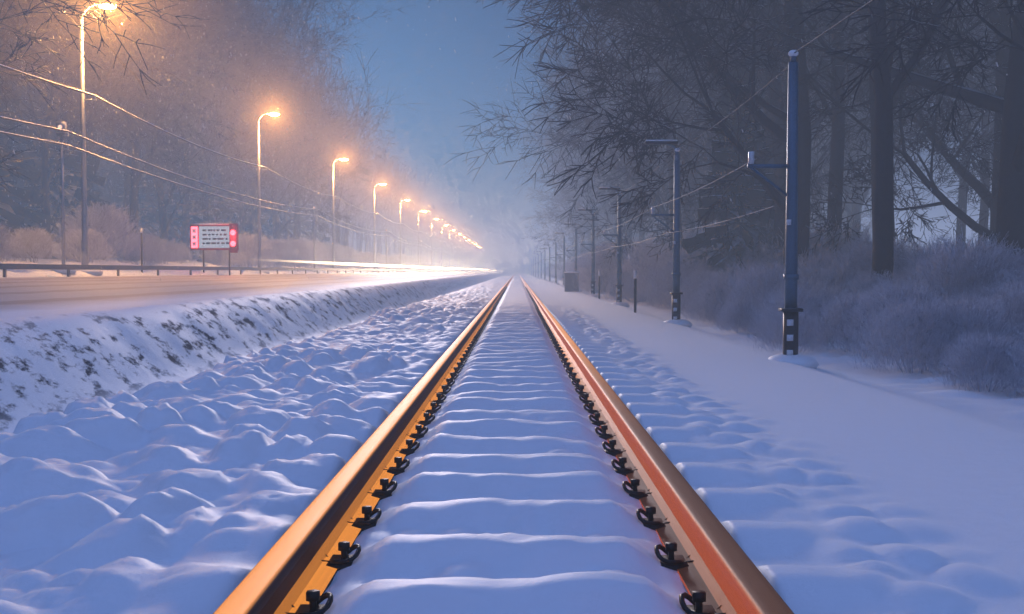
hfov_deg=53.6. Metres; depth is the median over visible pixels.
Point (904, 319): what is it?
bush
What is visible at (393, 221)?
tree
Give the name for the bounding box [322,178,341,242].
tree
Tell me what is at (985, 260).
bush
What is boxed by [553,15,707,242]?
tree
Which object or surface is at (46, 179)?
tree
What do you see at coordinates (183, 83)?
tree
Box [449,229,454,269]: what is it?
street lamp
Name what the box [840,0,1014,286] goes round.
tree
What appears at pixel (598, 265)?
bush
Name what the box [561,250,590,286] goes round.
bush
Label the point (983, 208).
tree
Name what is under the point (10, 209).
spruce
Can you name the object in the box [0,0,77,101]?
tree
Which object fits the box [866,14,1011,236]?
tree
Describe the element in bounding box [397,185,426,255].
tree
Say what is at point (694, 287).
bush
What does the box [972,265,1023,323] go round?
bush
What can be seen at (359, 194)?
tree
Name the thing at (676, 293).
track pole
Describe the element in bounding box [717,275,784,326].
bush
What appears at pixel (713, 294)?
bush
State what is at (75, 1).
tree
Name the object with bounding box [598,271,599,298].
km post
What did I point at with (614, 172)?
tree
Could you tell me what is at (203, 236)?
road sign
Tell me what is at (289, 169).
tree
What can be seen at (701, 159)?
tree
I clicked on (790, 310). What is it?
track pole
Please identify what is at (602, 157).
tree
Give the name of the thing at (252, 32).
tree
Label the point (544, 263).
track pole
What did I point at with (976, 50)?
tree
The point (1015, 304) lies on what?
bush
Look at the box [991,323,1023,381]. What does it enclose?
bush
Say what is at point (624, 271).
bush
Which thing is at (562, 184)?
tree
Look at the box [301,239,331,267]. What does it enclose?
bush
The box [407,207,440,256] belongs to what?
tree
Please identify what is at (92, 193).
spruce
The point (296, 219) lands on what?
tree
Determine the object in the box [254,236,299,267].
bush
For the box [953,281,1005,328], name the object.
bush
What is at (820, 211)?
tree
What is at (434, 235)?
tree
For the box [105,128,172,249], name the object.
spruce
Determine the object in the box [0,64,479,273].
roadside cables
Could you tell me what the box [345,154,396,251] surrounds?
tree
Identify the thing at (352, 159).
tree
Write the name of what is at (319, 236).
spruce
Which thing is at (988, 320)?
bush
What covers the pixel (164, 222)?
tree
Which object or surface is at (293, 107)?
tree
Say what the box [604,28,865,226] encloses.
tree
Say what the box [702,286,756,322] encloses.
bush
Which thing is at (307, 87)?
tree
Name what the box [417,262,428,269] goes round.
bush
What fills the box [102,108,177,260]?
spruce
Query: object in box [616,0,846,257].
tree
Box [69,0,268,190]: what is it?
tree
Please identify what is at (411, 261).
bush
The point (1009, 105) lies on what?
tree
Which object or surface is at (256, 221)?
spruce
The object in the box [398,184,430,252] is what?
tree
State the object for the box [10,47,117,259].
spruce
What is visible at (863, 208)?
tree
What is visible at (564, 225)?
tree
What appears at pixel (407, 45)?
sky
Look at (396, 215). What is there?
tree
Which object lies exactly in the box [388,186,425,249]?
tree
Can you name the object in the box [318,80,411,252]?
tree
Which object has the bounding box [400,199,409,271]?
street lamp
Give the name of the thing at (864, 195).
tree
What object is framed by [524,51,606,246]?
tree
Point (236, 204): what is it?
tree
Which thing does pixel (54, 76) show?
tree
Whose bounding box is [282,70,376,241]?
tree
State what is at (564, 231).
tree
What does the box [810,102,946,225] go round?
tree
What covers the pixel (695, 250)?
bush
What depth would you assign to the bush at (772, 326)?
13.51 m
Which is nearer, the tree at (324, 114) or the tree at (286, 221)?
the tree at (286, 221)
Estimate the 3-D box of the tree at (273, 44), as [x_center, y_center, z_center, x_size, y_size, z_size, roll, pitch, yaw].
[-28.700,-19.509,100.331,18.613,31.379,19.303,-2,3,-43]
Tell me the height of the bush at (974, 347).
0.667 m
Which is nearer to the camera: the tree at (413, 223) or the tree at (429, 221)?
the tree at (413, 223)
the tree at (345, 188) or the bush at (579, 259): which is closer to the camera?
the bush at (579, 259)
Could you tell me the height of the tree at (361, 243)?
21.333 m
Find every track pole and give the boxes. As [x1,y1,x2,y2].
[537,251,543,279]
[539,248,547,280]
[543,244,552,282]
[548,239,559,284]
[555,232,564,286]
[564,223,581,291]
[578,209,600,297]
[599,187,629,306]
[645,140,691,326]
[747,50,818,367]
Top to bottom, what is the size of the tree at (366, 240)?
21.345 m
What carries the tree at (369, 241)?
on the ground
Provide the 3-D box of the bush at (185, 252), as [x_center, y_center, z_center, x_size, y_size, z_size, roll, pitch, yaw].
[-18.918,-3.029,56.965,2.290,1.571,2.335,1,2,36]
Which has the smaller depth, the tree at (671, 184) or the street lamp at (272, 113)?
the tree at (671, 184)
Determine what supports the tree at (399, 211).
on the ground
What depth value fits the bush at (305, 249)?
77.93 m
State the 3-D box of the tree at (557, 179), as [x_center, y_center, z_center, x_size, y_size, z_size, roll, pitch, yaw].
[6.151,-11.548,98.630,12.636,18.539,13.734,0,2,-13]
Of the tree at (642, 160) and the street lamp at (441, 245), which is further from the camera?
the street lamp at (441, 245)
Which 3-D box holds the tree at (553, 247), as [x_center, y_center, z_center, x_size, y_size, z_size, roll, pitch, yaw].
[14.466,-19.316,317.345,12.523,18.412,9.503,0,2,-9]
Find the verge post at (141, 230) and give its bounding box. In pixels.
[140,228,142,272]
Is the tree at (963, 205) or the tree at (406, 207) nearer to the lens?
the tree at (963, 205)
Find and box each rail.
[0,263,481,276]
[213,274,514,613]
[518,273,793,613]
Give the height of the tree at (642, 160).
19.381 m
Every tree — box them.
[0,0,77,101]
[0,0,79,160]
[0,0,117,143]
[0,0,142,69]
[0,0,177,258]
[0,0,185,165]
[0,0,185,206]
[0,0,208,192]
[2,0,163,207]
[13,0,243,259]
[14,0,230,230]
[24,0,267,260]
[61,0,279,260]
[66,1,190,198]
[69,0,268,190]
[73,0,245,222]
[77,1,225,197]
[81,0,333,259]
[83,0,260,223]
[94,26,293,225]
[114,0,296,221]
[150,0,329,254]
[161,0,315,142]
[163,0,316,212]
[163,0,346,205]
[169,0,324,158]
[190,0,357,260]
[193,0,363,238]
[207,0,400,242]
[209,0,412,242]
[211,16,307,208]
[224,47,346,263]
[226,35,308,210]
[233,16,339,181]
[265,28,372,141]
[270,66,378,218]
[274,74,357,180]
[274,79,311,217]
[278,48,420,248]
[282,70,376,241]
[284,66,343,236]
[293,109,354,242]
[295,70,377,222]
[314,108,380,236]
[314,123,390,247]
[315,87,378,248]
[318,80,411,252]
[321,118,371,245]
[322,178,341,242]
[324,128,385,242]
[324,153,412,253]
[325,119,378,250]
[325,167,366,245]
[334,163,367,236]
[338,135,396,254]
[339,155,378,252]
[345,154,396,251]
[350,155,388,237]
[350,158,411,251]
[353,155,413,255]
[353,177,374,249]
[358,148,406,251]
[358,157,421,255]
[359,168,393,230]
[361,162,420,253]
[363,168,410,253]
[363,175,410,253]
[366,160,408,252]
[372,177,409,242]
[374,167,417,252]
[377,174,405,255]
[382,180,414,254]
[383,190,423,250]
[387,172,423,253]
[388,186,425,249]
[393,167,438,253]
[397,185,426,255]
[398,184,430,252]
[405,206,436,255]
[406,201,432,260]
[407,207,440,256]
[411,203,448,258]
[412,206,441,255]
[415,202,439,256]
[417,205,448,266]
[424,207,441,257]
[427,0,863,244]
[427,211,444,251]
[427,222,445,266]
[432,212,449,265]
[434,215,454,266]
[434,224,451,266]
[445,8,955,263]
[476,0,839,272]
[483,0,1023,268]
[497,18,662,241]
[510,133,645,270]
[512,100,610,249]
[520,0,995,260]
[521,0,864,133]
[523,118,590,254]
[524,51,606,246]
[526,75,681,256]
[538,94,635,241]
[540,4,830,227]
[542,1,691,242]
[542,215,565,256]
[544,187,578,258]
[545,191,574,251]
[547,9,705,239]
[547,225,562,259]
[549,216,571,258]
[550,140,606,254]
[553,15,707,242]
[557,68,656,256]
[559,9,897,235]
[575,13,708,237]
[579,48,715,238]
[588,78,684,233]
[591,0,910,255]
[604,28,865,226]
[614,2,941,137]
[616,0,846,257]
[618,0,1016,261]
[693,13,918,237]
[705,5,864,238]
[707,0,1014,232]
[808,58,936,234]
[810,0,998,247]
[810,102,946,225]
[811,1,974,234]
[815,100,933,223]
[828,0,1023,225]
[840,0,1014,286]
[842,116,907,250]
[843,0,1016,246]
[852,0,1002,241]
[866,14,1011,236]
[907,0,1016,166]
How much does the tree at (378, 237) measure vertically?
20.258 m
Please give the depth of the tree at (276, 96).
101.12 m
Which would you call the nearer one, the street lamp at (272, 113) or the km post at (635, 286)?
the km post at (635, 286)
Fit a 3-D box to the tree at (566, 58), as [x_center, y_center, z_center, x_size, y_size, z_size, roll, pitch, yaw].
[9.782,-12.336,48.500,17.645,23.818,16.234,0,2,-3]
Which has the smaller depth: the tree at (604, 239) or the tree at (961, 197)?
the tree at (961, 197)
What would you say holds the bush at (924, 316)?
on the ground
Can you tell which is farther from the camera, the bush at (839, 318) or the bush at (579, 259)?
the bush at (579, 259)
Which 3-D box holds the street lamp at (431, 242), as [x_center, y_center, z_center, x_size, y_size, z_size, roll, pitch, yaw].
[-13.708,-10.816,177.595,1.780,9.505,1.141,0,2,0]
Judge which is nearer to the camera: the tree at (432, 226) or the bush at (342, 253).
the bush at (342, 253)
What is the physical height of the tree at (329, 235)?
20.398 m
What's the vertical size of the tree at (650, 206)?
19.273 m
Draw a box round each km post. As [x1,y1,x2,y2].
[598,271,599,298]
[634,271,636,312]
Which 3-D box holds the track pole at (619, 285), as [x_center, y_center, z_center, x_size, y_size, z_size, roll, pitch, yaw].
[3.129,-1.758,30.418,0.924,3.680,0.669,-1,2,-30]
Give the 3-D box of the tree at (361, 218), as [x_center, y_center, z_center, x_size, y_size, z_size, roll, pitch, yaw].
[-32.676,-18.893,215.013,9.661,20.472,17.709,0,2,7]
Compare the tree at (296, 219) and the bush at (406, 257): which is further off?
the bush at (406, 257)
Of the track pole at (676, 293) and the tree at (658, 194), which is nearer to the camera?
the track pole at (676, 293)
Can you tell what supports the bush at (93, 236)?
on the ground
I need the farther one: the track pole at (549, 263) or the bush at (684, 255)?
the track pole at (549, 263)
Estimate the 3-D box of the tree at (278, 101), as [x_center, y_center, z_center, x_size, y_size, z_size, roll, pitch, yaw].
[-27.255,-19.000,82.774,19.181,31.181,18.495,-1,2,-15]
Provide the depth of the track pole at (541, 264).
127.83 m
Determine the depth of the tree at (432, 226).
400.19 m
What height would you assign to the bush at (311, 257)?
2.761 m
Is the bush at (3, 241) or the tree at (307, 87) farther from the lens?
the tree at (307, 87)
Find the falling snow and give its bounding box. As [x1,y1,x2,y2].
[3,0,1007,327]
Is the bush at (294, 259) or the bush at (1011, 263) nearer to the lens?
the bush at (1011, 263)
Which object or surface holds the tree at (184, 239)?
on the ground
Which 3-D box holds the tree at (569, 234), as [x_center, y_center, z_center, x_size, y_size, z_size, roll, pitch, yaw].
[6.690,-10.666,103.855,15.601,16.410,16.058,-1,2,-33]
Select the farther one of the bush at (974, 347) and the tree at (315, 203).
the tree at (315, 203)
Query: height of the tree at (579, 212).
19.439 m
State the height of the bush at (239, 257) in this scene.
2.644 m
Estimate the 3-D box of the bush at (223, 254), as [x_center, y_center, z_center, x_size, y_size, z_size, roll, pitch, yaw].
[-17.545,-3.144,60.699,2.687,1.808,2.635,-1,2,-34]
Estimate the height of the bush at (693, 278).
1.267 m
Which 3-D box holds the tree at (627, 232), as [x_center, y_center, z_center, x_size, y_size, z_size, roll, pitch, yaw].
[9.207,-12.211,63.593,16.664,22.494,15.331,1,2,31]
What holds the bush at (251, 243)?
on the ground
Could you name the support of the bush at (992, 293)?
on the ground
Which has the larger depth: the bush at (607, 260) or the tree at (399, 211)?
the tree at (399, 211)
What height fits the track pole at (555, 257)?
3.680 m
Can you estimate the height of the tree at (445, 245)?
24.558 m
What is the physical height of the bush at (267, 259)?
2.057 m
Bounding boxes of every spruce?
[0,35,61,258]
[8,16,100,243]
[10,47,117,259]
[92,138,118,255]
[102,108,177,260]
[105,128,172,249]
[159,117,217,262]
[170,113,238,262]
[215,103,266,264]
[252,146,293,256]
[301,172,331,264]
[669,61,774,308]
[717,147,754,224]
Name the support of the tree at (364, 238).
on the ground
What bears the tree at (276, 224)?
on the ground
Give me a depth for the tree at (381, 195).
237.54 m
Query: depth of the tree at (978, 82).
39.79 m
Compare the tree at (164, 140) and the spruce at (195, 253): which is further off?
the spruce at (195, 253)
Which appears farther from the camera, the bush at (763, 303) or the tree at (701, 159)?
the tree at (701, 159)
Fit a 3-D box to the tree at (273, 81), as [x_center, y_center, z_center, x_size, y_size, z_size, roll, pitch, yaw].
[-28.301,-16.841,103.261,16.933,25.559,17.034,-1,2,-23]
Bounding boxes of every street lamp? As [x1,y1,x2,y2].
[77,1,117,275]
[252,111,279,273]
[328,157,348,272]
[374,183,385,271]
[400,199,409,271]
[418,210,426,271]
[431,218,438,271]
[441,225,447,271]
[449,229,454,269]
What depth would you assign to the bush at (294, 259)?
81.95 m
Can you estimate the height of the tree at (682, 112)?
23.021 m
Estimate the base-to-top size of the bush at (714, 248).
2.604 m
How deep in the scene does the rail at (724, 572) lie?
4.24 m
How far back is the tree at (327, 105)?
126.87 m
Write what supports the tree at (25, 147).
on the ground
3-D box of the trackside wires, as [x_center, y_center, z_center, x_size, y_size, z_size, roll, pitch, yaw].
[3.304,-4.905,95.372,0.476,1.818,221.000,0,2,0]
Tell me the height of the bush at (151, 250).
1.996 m
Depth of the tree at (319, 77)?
118.59 m
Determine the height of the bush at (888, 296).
1.143 m
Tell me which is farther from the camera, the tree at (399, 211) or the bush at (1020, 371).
the tree at (399, 211)
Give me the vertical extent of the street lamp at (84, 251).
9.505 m
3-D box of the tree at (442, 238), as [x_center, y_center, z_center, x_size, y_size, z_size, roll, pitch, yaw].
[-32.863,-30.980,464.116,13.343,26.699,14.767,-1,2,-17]
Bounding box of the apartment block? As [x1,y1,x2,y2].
[341,184,353,247]
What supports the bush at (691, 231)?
on the ground
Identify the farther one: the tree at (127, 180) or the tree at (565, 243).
the tree at (565, 243)
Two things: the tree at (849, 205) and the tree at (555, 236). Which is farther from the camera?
the tree at (555, 236)
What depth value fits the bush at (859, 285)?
17.40 m
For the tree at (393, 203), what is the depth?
221.49 m
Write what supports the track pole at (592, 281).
on the ground
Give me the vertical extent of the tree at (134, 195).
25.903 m
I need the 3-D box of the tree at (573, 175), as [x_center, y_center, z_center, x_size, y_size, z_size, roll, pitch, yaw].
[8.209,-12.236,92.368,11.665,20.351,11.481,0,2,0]
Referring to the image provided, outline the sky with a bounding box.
[49,0,994,271]
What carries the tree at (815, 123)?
on the ground
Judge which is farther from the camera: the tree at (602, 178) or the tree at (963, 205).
the tree at (602, 178)
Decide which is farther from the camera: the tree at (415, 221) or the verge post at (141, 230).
the tree at (415, 221)
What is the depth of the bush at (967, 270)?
14.38 m
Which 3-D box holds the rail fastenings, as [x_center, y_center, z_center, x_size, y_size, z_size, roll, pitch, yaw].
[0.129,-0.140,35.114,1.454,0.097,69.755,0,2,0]
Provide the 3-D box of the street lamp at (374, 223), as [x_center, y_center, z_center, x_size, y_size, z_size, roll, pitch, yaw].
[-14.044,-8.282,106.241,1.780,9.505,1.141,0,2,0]
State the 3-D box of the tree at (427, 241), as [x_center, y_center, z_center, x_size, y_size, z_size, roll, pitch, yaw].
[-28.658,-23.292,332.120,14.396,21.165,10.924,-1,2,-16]
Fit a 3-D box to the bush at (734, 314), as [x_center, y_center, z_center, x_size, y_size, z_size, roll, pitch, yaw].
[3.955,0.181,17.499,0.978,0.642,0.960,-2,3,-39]
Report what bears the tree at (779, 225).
on the ground
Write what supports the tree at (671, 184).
on the ground
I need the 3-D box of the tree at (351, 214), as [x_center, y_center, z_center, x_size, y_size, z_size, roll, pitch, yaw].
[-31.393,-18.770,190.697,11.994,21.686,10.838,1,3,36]
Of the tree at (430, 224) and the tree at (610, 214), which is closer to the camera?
the tree at (610, 214)
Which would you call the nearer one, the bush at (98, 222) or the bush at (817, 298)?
the bush at (817, 298)
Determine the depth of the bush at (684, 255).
29.67 m
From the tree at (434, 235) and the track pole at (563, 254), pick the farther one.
the tree at (434, 235)
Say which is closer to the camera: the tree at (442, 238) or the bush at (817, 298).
the bush at (817, 298)
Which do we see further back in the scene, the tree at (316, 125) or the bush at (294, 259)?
the tree at (316, 125)
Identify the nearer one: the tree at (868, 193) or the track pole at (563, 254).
the track pole at (563, 254)
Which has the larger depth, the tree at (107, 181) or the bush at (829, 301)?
the tree at (107, 181)
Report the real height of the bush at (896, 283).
1.162 m
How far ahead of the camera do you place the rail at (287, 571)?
4.25 m
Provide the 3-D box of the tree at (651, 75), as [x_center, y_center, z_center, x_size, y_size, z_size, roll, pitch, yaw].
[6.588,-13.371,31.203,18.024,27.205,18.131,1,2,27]
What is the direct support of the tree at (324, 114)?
on the ground
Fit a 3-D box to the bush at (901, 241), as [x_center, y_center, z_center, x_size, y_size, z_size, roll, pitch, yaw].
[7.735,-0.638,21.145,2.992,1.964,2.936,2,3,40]
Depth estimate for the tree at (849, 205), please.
54.34 m
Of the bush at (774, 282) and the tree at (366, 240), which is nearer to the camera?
the bush at (774, 282)
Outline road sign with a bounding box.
[190,223,238,274]
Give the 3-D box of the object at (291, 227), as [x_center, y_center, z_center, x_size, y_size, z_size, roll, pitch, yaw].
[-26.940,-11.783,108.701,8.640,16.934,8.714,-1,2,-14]
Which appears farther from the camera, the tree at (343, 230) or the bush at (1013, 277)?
the tree at (343, 230)
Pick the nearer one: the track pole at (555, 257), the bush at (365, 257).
the track pole at (555, 257)
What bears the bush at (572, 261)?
on the ground
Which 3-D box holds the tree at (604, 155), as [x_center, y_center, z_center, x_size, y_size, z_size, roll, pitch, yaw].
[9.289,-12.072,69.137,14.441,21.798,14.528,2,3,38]
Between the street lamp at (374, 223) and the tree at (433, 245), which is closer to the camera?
the street lamp at (374, 223)
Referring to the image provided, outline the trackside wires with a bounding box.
[533,0,873,267]
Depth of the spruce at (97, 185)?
69.73 m
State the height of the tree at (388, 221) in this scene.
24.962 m
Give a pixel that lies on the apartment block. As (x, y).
(349, 239)
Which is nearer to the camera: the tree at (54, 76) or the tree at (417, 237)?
the tree at (54, 76)
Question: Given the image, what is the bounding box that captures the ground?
[0,256,1023,613]
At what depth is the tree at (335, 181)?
141.26 m
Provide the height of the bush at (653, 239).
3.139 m
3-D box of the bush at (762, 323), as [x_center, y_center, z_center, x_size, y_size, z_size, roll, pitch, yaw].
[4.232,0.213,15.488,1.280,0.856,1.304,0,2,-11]
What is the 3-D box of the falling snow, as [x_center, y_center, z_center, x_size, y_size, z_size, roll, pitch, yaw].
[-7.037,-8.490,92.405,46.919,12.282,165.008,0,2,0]
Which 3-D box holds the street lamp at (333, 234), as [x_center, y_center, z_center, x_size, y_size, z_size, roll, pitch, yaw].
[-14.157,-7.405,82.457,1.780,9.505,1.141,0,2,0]
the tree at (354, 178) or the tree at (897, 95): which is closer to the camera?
the tree at (897, 95)
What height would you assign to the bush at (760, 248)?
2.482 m
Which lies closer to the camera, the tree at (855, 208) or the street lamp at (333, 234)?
the tree at (855, 208)
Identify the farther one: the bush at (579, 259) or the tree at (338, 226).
the tree at (338, 226)
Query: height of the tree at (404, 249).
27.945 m
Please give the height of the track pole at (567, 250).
3.680 m
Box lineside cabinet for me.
[563,262,579,291]
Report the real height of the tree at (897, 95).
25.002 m
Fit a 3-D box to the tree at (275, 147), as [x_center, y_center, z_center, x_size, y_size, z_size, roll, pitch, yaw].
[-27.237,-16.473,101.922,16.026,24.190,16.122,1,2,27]
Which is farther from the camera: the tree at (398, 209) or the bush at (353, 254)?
the tree at (398, 209)
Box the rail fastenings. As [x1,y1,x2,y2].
[285,287,725,613]
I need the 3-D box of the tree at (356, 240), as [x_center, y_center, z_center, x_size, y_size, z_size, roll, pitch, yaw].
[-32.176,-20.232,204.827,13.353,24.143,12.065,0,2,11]
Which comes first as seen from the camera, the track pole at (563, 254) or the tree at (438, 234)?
the track pole at (563, 254)
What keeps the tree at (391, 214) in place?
on the ground
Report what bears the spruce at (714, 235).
on the ground
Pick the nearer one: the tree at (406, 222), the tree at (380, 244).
the tree at (380, 244)
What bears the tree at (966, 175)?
on the ground
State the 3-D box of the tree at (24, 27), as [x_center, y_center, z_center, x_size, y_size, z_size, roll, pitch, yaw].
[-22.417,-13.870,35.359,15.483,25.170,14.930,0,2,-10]
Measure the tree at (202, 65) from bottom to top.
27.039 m
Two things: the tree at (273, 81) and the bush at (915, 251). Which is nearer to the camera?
the bush at (915, 251)
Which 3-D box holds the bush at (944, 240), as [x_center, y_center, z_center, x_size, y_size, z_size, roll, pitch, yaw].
[7.530,-0.439,16.907,2.812,1.846,2.760,-1,2,-23]
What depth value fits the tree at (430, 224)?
376.80 m
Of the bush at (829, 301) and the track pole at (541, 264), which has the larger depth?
the track pole at (541, 264)
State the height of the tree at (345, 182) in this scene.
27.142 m
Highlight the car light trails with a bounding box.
[349,263,503,270]
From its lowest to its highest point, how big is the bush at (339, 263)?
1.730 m
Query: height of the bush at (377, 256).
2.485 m
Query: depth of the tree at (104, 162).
75.09 m
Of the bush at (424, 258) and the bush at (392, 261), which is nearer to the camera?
the bush at (392, 261)
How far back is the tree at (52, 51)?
32.29 m
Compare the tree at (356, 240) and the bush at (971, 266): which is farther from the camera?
the tree at (356, 240)
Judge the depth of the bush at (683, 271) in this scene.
27.83 m
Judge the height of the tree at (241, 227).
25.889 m
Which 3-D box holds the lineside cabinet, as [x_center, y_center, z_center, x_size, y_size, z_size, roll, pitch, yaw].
[2.950,-1.489,49.965,0.800,1.500,0.514,0,2,0]
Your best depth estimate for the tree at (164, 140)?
56.39 m
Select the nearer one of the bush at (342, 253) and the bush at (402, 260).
the bush at (342, 253)
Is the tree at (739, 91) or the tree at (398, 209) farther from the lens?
the tree at (398, 209)
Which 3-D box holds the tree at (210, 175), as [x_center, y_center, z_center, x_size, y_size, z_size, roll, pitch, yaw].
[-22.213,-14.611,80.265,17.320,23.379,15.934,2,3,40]
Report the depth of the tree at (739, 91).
22.40 m
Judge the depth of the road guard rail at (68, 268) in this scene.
39.04 m
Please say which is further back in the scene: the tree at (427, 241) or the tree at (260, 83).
the tree at (427, 241)
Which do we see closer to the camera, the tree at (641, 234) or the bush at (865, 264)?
the bush at (865, 264)
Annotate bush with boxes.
[0,220,25,261]
[3,224,65,262]
[48,199,154,259]
[51,226,116,262]
[110,231,173,264]
[146,238,185,263]
[164,242,196,263]
[198,250,241,265]
[212,233,265,266]
[217,229,280,266]
[245,244,276,265]
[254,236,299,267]
[274,241,305,265]
[276,234,325,267]
[293,240,323,266]
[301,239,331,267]
[312,240,351,265]
[321,254,344,268]
[329,244,363,268]
[351,251,379,268]
[369,253,387,267]
[380,257,399,268]
[394,254,411,268]
[395,257,407,268]
[407,256,417,268]
[414,255,432,268]
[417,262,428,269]
[559,254,584,280]
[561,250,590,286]
[569,240,640,292]
[573,237,645,294]
[603,259,656,301]
[636,232,668,249]
[638,253,722,310]
[643,247,713,304]
[652,223,704,253]
[658,214,716,247]
[666,232,711,260]
[668,264,736,313]
[669,268,724,310]
[680,268,754,321]
[683,280,728,321]
[699,223,770,254]
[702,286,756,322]
[710,259,824,329]
[713,300,759,332]
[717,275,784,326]
[732,224,822,264]
[741,287,820,335]
[747,294,828,342]
[748,283,834,340]
[753,308,831,353]
[798,293,862,332]
[804,290,895,351]
[809,215,899,262]
[811,237,916,288]
[819,285,872,337]
[828,276,965,356]
[829,232,919,275]
[834,272,893,295]
[838,267,908,297]
[845,291,985,374]
[846,276,945,345]
[872,294,987,357]
[886,229,1017,290]
[891,288,1022,376]
[893,237,966,281]
[899,235,1023,305]
[908,240,1023,301]
[926,241,1023,303]
[927,327,1023,391]
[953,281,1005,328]
[958,280,1023,365]
[962,249,1023,297]
[968,275,1023,342]
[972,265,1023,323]
[981,279,1023,344]
[987,337,1023,398]
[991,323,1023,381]
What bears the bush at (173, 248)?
on the ground
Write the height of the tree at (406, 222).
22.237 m
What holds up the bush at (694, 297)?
on the ground
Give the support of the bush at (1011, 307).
on the ground
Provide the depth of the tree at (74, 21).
37.07 m
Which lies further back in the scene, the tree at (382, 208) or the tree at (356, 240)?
the tree at (382, 208)
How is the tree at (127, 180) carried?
on the ground
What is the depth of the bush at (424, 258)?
189.59 m
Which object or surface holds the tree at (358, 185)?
on the ground
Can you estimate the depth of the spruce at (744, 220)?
32.83 m
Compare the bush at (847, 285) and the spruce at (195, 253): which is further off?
the spruce at (195, 253)
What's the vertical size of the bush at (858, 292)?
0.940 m
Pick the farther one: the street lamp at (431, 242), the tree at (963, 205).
the street lamp at (431, 242)
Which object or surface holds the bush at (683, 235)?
on the ground
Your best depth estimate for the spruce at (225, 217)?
85.84 m
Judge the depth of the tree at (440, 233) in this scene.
476.79 m
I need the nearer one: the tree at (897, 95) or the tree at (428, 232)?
the tree at (897, 95)
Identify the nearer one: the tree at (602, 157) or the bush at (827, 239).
the bush at (827, 239)
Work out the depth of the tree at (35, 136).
54.91 m
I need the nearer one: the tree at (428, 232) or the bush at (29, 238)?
the bush at (29, 238)
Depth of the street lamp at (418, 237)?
153.71 m

